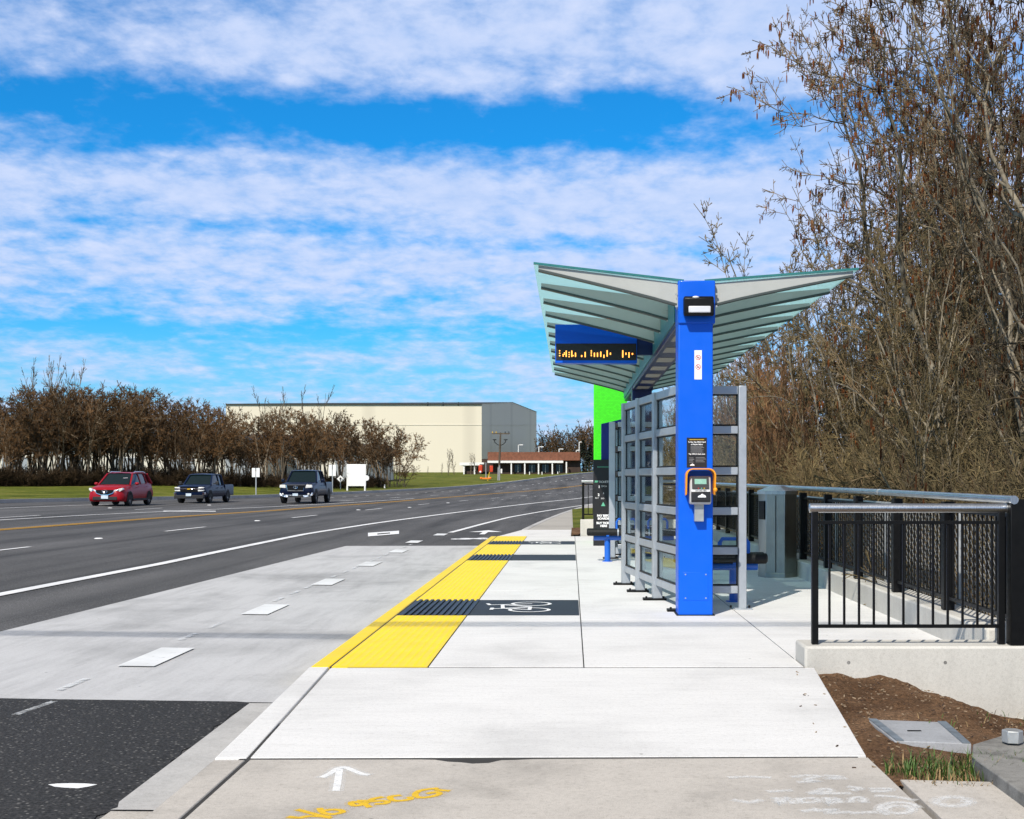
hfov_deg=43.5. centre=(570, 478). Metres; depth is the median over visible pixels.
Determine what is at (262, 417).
roadside alder
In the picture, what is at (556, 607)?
paving panel
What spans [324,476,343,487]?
dark shrub
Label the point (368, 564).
road marking
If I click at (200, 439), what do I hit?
roadside alder
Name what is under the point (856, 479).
thicket shrub
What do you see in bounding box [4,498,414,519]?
road marking
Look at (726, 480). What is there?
thicket shrub
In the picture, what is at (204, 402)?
roadside alder
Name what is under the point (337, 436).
roadside alder
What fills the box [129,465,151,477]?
dark shrub
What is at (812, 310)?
bare thicket tree
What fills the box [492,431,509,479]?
utility pole
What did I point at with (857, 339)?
bare thicket tree
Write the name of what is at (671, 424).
rust shrub
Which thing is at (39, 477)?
dark shrub
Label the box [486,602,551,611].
bike symbol
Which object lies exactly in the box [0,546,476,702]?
bus bay
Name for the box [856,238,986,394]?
bare thicket tree
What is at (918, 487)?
thicket shrub
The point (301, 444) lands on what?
roadside alder
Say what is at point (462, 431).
hangar
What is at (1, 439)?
roadside alder
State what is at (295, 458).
door
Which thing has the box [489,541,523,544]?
tactile strip
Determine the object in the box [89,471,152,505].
sport utility car
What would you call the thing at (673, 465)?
thicket shrub
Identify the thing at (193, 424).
roadside alder
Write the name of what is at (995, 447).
thicket shrub
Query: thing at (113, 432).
roadside alder
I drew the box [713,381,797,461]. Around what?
rust shrub
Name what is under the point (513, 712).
pavement
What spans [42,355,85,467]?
slender tree
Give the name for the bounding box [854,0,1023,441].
catkin alder
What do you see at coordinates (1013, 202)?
catkin alder
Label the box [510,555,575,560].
paving panel
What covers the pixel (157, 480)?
dark shrub
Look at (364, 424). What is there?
roadside alder
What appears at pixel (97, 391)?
roadside alder
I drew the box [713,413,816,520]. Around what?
thicket shrub
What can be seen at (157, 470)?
dark shrub
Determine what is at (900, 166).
catkin alder
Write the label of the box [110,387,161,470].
roadside alder
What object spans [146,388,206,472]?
roadside alder
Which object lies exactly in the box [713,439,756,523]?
thicket shrub
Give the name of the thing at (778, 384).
bare thicket tree
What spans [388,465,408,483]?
roadside alder
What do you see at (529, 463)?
brick building
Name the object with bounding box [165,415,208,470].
roadside alder
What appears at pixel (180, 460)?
roadside alder
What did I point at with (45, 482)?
dark shrub
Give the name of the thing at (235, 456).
roadside alder
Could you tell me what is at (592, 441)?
hill tree
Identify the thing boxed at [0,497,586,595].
road marking
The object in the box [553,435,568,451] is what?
hill tree
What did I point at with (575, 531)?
verge
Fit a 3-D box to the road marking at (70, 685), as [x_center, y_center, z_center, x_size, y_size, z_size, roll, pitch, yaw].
[-3.800,1.566,9.775,0.060,0.001,0.550,0,0,0]
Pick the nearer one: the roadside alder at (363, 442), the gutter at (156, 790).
the gutter at (156, 790)
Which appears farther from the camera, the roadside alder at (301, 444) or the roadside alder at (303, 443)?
the roadside alder at (301, 444)
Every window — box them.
[515,465,520,471]
[529,465,534,471]
[542,465,548,471]
[556,465,562,471]
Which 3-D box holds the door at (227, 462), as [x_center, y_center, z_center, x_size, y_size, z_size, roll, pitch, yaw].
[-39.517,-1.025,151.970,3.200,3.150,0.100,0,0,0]
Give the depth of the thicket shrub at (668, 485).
67.55 m
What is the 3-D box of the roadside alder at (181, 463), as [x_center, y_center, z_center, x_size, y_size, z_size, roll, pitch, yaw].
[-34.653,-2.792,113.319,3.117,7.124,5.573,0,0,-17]
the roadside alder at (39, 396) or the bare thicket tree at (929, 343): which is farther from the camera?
the roadside alder at (39, 396)
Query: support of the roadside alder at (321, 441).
on the lawn at (433, 479)
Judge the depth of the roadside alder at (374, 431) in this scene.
134.63 m
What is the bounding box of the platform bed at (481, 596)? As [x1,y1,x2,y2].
[329,537,793,667]
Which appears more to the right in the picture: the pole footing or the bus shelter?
the pole footing
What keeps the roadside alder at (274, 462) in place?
on the lawn at (433, 479)
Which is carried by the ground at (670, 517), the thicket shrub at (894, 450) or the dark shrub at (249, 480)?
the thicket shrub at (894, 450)
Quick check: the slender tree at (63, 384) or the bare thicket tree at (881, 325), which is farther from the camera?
the slender tree at (63, 384)
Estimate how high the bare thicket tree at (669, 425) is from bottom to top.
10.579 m
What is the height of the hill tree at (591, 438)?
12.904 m
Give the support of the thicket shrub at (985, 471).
on the ground at (670, 517)
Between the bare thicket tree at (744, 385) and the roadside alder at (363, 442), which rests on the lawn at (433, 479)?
the roadside alder at (363, 442)
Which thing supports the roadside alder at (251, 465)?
on the lawn at (433, 479)
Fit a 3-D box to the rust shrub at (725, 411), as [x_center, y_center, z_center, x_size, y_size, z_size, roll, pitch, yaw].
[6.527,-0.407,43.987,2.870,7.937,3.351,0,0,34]
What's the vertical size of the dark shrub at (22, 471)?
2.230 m
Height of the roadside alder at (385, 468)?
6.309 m
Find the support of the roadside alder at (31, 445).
on the lawn at (433, 479)
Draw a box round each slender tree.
[30,358,58,401]
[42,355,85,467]
[55,356,73,468]
[251,385,288,477]
[267,392,285,477]
[301,386,335,468]
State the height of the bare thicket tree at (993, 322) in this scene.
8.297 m
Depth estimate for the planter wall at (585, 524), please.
32.22 m
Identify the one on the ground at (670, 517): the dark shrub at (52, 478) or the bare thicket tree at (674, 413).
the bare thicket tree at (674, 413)
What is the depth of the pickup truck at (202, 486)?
71.95 m
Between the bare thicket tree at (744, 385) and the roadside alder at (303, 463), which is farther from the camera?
the roadside alder at (303, 463)
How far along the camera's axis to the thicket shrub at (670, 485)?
61.85 m
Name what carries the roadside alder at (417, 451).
on the lawn at (433, 479)
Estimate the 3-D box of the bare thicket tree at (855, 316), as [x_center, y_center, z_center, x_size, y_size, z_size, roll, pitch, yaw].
[7.611,-0.932,30.200,7.351,10.243,5.770,0,0,9]
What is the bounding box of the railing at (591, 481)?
[582,480,675,518]
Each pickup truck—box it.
[174,473,233,502]
[279,470,331,502]
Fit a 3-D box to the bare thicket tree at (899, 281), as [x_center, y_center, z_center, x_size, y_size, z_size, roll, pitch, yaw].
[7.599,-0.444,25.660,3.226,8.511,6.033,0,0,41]
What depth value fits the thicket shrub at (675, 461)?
53.43 m
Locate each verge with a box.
[572,508,592,527]
[572,527,579,534]
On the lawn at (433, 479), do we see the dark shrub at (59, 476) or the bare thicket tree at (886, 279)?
the dark shrub at (59, 476)
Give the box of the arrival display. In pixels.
[555,324,652,363]
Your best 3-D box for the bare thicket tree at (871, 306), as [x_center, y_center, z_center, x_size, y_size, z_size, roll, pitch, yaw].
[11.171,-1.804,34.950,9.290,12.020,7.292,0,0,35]
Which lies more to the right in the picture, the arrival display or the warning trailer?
the arrival display
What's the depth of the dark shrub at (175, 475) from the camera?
100.51 m
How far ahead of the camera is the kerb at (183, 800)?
5.95 m
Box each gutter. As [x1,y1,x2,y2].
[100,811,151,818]
[113,703,271,809]
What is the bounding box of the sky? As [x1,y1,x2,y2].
[0,0,1023,469]
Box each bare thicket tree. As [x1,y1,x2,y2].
[662,387,675,485]
[662,406,674,454]
[665,348,820,461]
[665,376,740,453]
[673,367,779,424]
[694,170,971,483]
[701,221,902,483]
[713,336,790,462]
[713,363,788,422]
[724,304,865,459]
[725,268,915,484]
[725,313,854,442]
[745,300,896,440]
[747,213,1016,473]
[771,335,845,445]
[779,224,945,494]
[780,264,892,546]
[797,292,1013,464]
[802,295,876,467]
[817,209,920,469]
[820,218,1020,436]
[824,205,1022,465]
[829,219,982,475]
[841,164,1023,458]
[842,279,999,487]
[843,189,1016,377]
[850,217,1023,531]
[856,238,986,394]
[858,143,1012,595]
[858,249,1015,481]
[866,175,987,411]
[878,265,998,439]
[920,234,1023,452]
[923,212,1022,426]
[926,208,1023,489]
[989,309,1023,495]
[996,294,1023,474]
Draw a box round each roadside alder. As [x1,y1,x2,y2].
[0,393,22,467]
[0,397,15,451]
[0,398,40,471]
[0,405,18,437]
[0,410,23,460]
[0,426,26,485]
[1,423,57,482]
[7,384,71,473]
[7,408,68,485]
[7,417,35,469]
[9,383,38,468]
[12,388,61,462]
[16,392,53,478]
[18,390,36,465]
[25,393,53,471]
[27,382,56,469]
[31,388,64,472]
[36,388,54,470]
[37,400,96,469]
[37,405,72,469]
[39,385,104,466]
[42,381,87,485]
[43,398,117,477]
[47,386,94,464]
[51,380,107,469]
[54,400,68,469]
[55,389,113,485]
[60,385,124,484]
[61,410,89,485]
[73,387,133,470]
[74,380,105,466]
[79,391,108,467]
[81,393,117,469]
[82,390,138,471]
[85,391,127,472]
[93,385,136,470]
[104,387,139,468]
[106,380,159,471]
[110,384,159,468]
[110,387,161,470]
[125,388,161,470]
[130,400,156,469]
[130,423,179,474]
[132,383,167,468]
[134,418,165,485]
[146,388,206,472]
[148,399,185,473]
[151,427,194,473]
[155,395,194,467]
[163,396,224,470]
[165,397,195,471]
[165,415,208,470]
[167,401,229,467]
[167,415,215,473]
[167,435,194,467]
[169,407,196,467]
[185,398,249,469]
[185,401,235,473]
[186,402,217,473]
[194,412,242,482]
[195,437,219,470]
[203,407,252,473]
[208,407,234,474]
[218,430,250,486]
[225,426,249,472]
[226,421,256,474]
[227,410,253,473]
[232,414,278,477]
[240,411,286,478]
[241,453,259,480]
[243,441,264,479]
[247,407,292,478]
[255,446,289,473]
[262,408,285,473]
[263,405,300,478]
[283,413,309,469]
[284,451,301,469]
[286,410,336,469]
[289,413,316,469]
[291,407,319,469]
[296,408,347,479]
[301,416,332,469]
[305,445,332,469]
[312,415,329,476]
[319,414,351,476]
[322,419,348,480]
[323,425,355,485]
[326,416,374,463]
[336,414,365,463]
[337,423,371,474]
[346,445,375,474]
[347,422,393,487]
[347,434,363,463]
[364,419,393,475]
[364,420,410,480]
[364,435,399,486]
[375,432,393,484]
[384,428,423,485]
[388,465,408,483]
[392,430,429,483]
[399,463,420,486]
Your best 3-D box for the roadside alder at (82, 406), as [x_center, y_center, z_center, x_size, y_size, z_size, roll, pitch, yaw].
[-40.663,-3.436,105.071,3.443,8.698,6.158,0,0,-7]
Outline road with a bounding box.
[0,473,592,818]
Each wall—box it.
[580,519,675,535]
[713,525,1005,639]
[796,640,1023,719]
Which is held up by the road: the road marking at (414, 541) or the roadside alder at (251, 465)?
the road marking at (414, 541)
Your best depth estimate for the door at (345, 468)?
159.96 m
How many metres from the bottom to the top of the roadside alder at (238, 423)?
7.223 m
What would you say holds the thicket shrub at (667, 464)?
on the ground at (670, 517)
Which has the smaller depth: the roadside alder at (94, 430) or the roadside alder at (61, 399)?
the roadside alder at (94, 430)
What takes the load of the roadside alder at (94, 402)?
on the lawn at (433, 479)
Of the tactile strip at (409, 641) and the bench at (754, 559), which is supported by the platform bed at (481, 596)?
the tactile strip at (409, 641)
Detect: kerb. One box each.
[0,472,592,502]
[144,760,244,818]
[215,667,328,759]
[312,536,496,668]
[522,504,592,529]
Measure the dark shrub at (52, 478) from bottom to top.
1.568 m
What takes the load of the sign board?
on the lawn at (433, 479)
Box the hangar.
[225,402,536,471]
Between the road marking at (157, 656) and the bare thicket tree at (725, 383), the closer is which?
the road marking at (157, 656)
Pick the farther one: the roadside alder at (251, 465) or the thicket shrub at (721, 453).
the roadside alder at (251, 465)
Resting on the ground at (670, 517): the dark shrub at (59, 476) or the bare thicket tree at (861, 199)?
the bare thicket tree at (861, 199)
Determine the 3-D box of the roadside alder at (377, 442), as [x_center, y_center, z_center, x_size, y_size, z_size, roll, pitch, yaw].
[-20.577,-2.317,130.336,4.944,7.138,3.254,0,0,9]
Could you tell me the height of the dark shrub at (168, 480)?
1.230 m
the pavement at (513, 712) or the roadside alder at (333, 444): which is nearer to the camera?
the pavement at (513, 712)
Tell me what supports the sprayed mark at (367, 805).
on the pavement at (690, 788)
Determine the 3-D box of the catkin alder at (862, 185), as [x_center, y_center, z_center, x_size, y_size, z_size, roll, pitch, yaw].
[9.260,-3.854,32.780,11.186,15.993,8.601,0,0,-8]
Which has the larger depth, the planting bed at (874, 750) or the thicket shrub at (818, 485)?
the thicket shrub at (818, 485)
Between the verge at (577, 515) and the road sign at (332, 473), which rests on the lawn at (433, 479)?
the road sign at (332, 473)
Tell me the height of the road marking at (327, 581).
0.004 m
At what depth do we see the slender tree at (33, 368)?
111.81 m
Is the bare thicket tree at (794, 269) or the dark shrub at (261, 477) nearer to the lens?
the bare thicket tree at (794, 269)
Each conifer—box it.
[578,440,592,471]
[580,444,593,471]
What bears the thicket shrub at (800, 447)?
on the ground at (670, 517)
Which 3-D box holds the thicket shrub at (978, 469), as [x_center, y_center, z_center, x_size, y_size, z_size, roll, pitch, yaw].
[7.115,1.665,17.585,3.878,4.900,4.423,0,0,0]
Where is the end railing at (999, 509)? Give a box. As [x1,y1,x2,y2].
[809,503,1007,643]
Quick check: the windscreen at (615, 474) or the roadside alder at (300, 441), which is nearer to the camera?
the windscreen at (615, 474)
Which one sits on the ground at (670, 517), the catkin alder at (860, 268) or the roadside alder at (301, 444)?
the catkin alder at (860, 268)
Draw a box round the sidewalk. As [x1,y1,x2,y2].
[528,505,592,529]
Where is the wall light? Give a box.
[683,296,713,315]
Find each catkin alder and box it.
[717,3,1023,455]
[741,0,1023,480]
[780,47,1012,466]
[805,98,1000,462]
[812,0,1023,595]
[815,104,1004,472]
[828,0,1023,481]
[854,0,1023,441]
[856,168,1023,451]
[898,0,1023,438]
[958,71,1023,438]
[958,153,1023,460]
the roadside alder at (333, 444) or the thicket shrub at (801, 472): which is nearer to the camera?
the thicket shrub at (801, 472)
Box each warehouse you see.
[0,434,295,477]
[286,445,396,479]
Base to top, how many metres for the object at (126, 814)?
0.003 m
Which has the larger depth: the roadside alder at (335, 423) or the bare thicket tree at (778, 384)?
the roadside alder at (335, 423)
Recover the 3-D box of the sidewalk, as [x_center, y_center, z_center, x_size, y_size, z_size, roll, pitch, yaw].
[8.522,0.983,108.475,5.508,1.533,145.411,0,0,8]
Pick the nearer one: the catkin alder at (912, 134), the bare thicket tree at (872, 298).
the catkin alder at (912, 134)
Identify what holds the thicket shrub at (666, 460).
on the ground at (670, 517)
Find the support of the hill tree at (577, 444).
on the lawn at (433, 479)
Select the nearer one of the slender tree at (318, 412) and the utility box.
the utility box
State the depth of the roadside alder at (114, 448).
99.86 m
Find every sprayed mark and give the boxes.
[286,787,449,817]
[320,766,369,790]
[729,775,921,814]
[932,796,977,807]
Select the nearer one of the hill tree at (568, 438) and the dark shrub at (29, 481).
the dark shrub at (29, 481)
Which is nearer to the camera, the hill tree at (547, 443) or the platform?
the platform
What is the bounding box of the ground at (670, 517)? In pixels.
[571,495,899,787]
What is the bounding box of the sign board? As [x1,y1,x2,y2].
[346,464,368,490]
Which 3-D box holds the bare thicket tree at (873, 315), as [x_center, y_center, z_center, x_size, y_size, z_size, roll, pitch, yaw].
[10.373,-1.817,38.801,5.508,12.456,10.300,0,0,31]
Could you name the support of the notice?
attached to the bus shelter
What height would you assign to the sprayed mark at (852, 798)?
0.001 m
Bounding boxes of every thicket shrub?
[663,422,732,525]
[663,435,730,525]
[663,436,714,504]
[663,437,675,503]
[663,439,717,504]
[663,444,675,499]
[663,452,733,516]
[663,455,675,504]
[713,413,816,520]
[713,434,783,530]
[713,435,735,524]
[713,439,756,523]
[714,435,760,527]
[722,438,825,522]
[722,450,816,538]
[728,407,912,535]
[747,420,899,529]
[753,445,836,493]
[754,465,809,545]
[769,445,842,556]
[775,439,906,563]
[778,433,847,479]
[789,439,891,574]
[806,435,903,568]
[813,381,1022,594]
[820,437,980,535]
[822,434,915,590]
[834,396,972,591]
[842,415,1023,620]
[852,400,1023,614]
[855,411,999,605]
[924,417,1023,616]
[932,358,1023,619]
[945,430,1023,607]
[958,424,981,531]
[973,425,1005,588]
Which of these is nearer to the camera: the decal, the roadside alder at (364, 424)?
the decal
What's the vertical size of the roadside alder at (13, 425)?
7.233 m
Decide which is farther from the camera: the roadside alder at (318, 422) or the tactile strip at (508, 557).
the roadside alder at (318, 422)
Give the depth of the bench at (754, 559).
14.98 m
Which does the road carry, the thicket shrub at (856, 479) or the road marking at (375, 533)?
the road marking at (375, 533)
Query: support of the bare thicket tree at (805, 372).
on the ground at (670, 517)
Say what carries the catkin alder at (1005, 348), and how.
on the ground at (670, 517)
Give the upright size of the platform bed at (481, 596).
0.395 m
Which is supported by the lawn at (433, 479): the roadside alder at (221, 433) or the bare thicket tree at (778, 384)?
the roadside alder at (221, 433)
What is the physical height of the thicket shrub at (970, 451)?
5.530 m
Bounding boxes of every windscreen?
[603,422,666,558]
[613,386,752,611]
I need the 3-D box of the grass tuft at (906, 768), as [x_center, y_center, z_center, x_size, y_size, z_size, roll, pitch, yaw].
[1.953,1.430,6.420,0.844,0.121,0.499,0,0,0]
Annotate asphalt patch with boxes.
[0,698,249,818]
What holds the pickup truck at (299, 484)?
on the road
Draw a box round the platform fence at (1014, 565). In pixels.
[713,482,1023,644]
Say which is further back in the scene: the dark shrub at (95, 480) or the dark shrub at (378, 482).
the dark shrub at (378, 482)
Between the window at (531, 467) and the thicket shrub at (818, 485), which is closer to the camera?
the thicket shrub at (818, 485)
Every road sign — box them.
[252,468,259,494]
[329,465,335,491]
[337,475,343,488]
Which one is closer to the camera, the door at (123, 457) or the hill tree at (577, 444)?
the door at (123, 457)
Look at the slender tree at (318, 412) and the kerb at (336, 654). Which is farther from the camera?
the slender tree at (318, 412)
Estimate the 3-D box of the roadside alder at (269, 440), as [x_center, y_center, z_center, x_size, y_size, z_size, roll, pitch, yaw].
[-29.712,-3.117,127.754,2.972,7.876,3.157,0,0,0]
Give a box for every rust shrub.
[662,400,675,460]
[713,353,794,460]
[713,361,759,459]
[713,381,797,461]
[716,348,804,469]
[726,340,830,489]
[746,348,825,483]
[749,346,841,545]
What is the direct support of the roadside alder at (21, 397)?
on the lawn at (433, 479)
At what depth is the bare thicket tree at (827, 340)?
48.83 m
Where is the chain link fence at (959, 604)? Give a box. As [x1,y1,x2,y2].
[732,491,1005,618]
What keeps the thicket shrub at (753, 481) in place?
on the ground at (670, 517)
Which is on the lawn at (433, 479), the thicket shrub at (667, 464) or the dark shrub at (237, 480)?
the dark shrub at (237, 480)
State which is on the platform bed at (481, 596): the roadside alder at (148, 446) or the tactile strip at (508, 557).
the tactile strip at (508, 557)
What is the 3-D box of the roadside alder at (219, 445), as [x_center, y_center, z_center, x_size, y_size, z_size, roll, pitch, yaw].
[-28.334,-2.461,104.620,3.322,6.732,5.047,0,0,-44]
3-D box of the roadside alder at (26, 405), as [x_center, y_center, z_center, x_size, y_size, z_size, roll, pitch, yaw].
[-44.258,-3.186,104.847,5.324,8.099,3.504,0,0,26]
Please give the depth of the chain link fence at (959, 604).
13.72 m
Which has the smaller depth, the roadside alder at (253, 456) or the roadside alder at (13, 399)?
the roadside alder at (13, 399)
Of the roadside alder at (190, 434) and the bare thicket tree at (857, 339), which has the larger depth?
the roadside alder at (190, 434)
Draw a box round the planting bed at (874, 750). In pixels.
[818,673,1023,786]
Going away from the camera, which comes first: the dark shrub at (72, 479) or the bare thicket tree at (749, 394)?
the bare thicket tree at (749, 394)
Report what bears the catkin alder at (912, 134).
on the ground at (670, 517)
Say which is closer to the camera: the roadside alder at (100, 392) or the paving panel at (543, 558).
the paving panel at (543, 558)
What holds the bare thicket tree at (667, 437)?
on the ground at (670, 517)
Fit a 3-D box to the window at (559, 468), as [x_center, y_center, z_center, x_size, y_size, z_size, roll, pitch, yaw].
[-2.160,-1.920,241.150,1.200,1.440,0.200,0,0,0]
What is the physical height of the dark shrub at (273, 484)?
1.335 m
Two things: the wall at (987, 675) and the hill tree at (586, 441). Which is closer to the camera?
the wall at (987, 675)
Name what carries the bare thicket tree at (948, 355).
on the ground at (670, 517)
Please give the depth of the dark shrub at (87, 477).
96.70 m
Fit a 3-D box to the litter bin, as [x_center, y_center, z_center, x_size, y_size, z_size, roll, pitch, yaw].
[3.060,0.777,18.979,0.594,1.345,0.678,0,0,0]
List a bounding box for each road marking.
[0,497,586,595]
[4,486,574,529]
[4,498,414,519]
[6,485,579,528]
[48,783,96,787]
[57,678,89,689]
[117,647,192,665]
[242,604,288,613]
[311,579,343,584]
[356,562,380,565]
[368,531,398,535]
[387,549,406,552]
[405,540,420,542]
[451,504,587,531]
[456,538,487,539]
[474,530,498,533]
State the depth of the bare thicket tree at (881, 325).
20.05 m
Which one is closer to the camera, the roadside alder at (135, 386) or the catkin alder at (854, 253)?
the catkin alder at (854, 253)
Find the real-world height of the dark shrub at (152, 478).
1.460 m
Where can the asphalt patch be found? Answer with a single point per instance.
(116, 751)
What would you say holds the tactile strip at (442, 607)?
on the platform bed at (481, 596)
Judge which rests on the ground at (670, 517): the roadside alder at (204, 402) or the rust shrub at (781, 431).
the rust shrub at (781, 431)
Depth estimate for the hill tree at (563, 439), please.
348.97 m
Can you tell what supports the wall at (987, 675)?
on the ground at (670, 517)
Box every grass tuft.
[882,745,1023,781]
[901,764,992,786]
[917,710,1023,730]
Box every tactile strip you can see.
[332,536,526,667]
[399,599,479,615]
[469,554,513,560]
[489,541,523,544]
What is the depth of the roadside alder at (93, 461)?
107.20 m
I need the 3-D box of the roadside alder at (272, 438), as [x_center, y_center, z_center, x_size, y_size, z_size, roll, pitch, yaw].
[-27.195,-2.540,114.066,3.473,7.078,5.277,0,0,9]
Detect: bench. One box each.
[587,518,675,561]
[673,537,767,601]
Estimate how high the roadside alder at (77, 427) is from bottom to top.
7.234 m
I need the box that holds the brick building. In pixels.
[460,452,579,474]
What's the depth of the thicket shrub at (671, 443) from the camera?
63.29 m
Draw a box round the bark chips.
[796,671,1023,778]
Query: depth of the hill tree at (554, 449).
330.16 m
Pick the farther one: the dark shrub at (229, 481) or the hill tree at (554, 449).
the hill tree at (554, 449)
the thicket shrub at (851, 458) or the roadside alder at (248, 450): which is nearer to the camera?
the thicket shrub at (851, 458)
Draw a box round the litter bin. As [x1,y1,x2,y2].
[757,486,797,577]
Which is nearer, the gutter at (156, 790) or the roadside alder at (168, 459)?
the gutter at (156, 790)
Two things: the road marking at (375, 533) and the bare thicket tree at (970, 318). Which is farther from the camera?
the road marking at (375, 533)
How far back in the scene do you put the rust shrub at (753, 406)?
33.82 m
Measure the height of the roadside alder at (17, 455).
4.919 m
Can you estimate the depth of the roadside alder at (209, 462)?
109.51 m
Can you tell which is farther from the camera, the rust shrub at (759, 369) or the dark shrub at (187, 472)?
the dark shrub at (187, 472)
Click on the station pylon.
(608, 402)
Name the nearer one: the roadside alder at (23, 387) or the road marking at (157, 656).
the road marking at (157, 656)
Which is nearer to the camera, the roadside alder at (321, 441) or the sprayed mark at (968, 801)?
the sprayed mark at (968, 801)
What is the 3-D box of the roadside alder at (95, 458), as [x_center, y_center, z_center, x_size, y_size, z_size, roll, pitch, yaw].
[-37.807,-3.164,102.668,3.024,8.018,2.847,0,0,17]
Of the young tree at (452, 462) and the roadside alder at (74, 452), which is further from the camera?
the young tree at (452, 462)
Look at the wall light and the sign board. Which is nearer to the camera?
the wall light
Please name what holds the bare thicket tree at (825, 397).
on the ground at (670, 517)
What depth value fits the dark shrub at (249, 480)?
108.47 m
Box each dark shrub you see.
[0,463,16,486]
[1,464,30,486]
[11,472,27,486]
[12,464,30,479]
[16,472,37,486]
[26,467,47,486]
[38,476,53,486]
[40,469,62,486]
[43,467,70,485]
[54,474,73,485]
[62,465,87,485]
[76,466,95,485]
[77,474,99,485]
[89,464,111,482]
[89,473,102,485]
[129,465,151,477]
[146,472,154,484]
[150,464,174,484]
[152,473,165,485]
[153,462,184,485]
[161,475,173,485]
[168,471,190,485]
[181,466,203,480]
[223,474,236,483]
[229,473,240,486]
[238,473,251,486]
[243,475,254,486]
[251,478,265,486]
[257,470,276,486]
[267,476,282,487]
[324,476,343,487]
[367,480,376,487]
[369,472,382,486]
[373,476,389,487]
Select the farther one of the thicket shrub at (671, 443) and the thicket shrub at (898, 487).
the thicket shrub at (671, 443)
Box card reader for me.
[685,468,716,520]
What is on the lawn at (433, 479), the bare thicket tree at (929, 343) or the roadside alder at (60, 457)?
the roadside alder at (60, 457)
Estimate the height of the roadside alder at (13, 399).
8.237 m
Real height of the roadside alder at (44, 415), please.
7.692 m
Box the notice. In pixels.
[687,438,706,466]
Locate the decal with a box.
[694,350,701,378]
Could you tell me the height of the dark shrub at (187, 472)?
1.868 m
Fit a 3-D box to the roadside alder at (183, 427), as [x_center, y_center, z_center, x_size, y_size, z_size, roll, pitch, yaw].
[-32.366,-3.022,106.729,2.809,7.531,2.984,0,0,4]
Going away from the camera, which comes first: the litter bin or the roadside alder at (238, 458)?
the litter bin
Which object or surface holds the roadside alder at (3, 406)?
on the lawn at (433, 479)
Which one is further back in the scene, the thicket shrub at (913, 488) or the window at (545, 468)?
the window at (545, 468)
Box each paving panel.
[469,600,578,614]
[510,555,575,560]
[522,541,574,544]
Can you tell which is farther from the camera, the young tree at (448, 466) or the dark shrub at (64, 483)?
the young tree at (448, 466)
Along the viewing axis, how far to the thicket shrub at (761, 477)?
32.20 m
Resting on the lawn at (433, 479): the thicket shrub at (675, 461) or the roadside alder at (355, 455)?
the roadside alder at (355, 455)
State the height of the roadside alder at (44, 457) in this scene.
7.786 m
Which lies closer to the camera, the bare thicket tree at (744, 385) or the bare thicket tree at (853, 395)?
the bare thicket tree at (853, 395)
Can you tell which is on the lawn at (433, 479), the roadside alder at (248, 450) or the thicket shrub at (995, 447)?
the roadside alder at (248, 450)
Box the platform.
[429,536,942,666]
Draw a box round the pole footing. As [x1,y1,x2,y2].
[972,728,1023,806]
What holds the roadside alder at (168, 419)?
on the lawn at (433, 479)
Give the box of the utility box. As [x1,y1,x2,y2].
[868,718,970,753]
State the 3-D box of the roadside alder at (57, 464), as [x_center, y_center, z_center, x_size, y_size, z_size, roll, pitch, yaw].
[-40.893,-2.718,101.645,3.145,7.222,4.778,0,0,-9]
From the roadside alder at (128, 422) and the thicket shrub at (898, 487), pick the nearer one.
the thicket shrub at (898, 487)
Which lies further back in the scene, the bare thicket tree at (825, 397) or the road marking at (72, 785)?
the bare thicket tree at (825, 397)
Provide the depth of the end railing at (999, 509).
9.98 m
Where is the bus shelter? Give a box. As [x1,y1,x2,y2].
[533,262,858,615]
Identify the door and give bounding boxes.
[2,457,26,468]
[114,457,136,469]
[171,457,193,469]
[225,458,249,477]
[295,458,316,469]
[335,460,346,479]
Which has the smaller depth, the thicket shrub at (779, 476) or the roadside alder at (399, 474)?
the thicket shrub at (779, 476)
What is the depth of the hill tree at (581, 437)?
330.12 m
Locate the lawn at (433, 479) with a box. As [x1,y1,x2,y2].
[0,471,585,498]
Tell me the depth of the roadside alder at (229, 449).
108.38 m
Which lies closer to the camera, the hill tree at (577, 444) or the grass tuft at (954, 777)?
the grass tuft at (954, 777)
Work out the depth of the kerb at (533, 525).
45.31 m
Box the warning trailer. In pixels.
[479,462,492,480]
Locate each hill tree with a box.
[536,424,550,451]
[538,433,551,451]
[546,424,562,451]
[547,426,555,451]
[552,425,568,451]
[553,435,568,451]
[563,425,575,450]
[564,434,576,451]
[565,426,580,471]
[565,432,574,451]
[573,419,592,466]
[573,434,580,451]
[574,422,589,461]
[586,420,593,447]
[586,426,593,455]
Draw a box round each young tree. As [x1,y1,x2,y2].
[447,449,451,473]
[450,450,455,474]
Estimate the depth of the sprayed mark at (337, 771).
6.27 m
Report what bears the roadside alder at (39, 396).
on the lawn at (433, 479)
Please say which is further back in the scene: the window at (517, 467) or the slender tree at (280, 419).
the window at (517, 467)
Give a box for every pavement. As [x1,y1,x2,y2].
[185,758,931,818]
[251,668,865,757]
[501,530,571,535]
[900,780,1023,818]
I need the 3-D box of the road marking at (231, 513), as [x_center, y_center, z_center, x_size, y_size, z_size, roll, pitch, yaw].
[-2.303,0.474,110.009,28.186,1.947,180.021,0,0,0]
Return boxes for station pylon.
[593,385,630,545]
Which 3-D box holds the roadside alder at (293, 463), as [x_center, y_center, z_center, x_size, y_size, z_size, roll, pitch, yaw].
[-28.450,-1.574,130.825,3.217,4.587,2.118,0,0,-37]

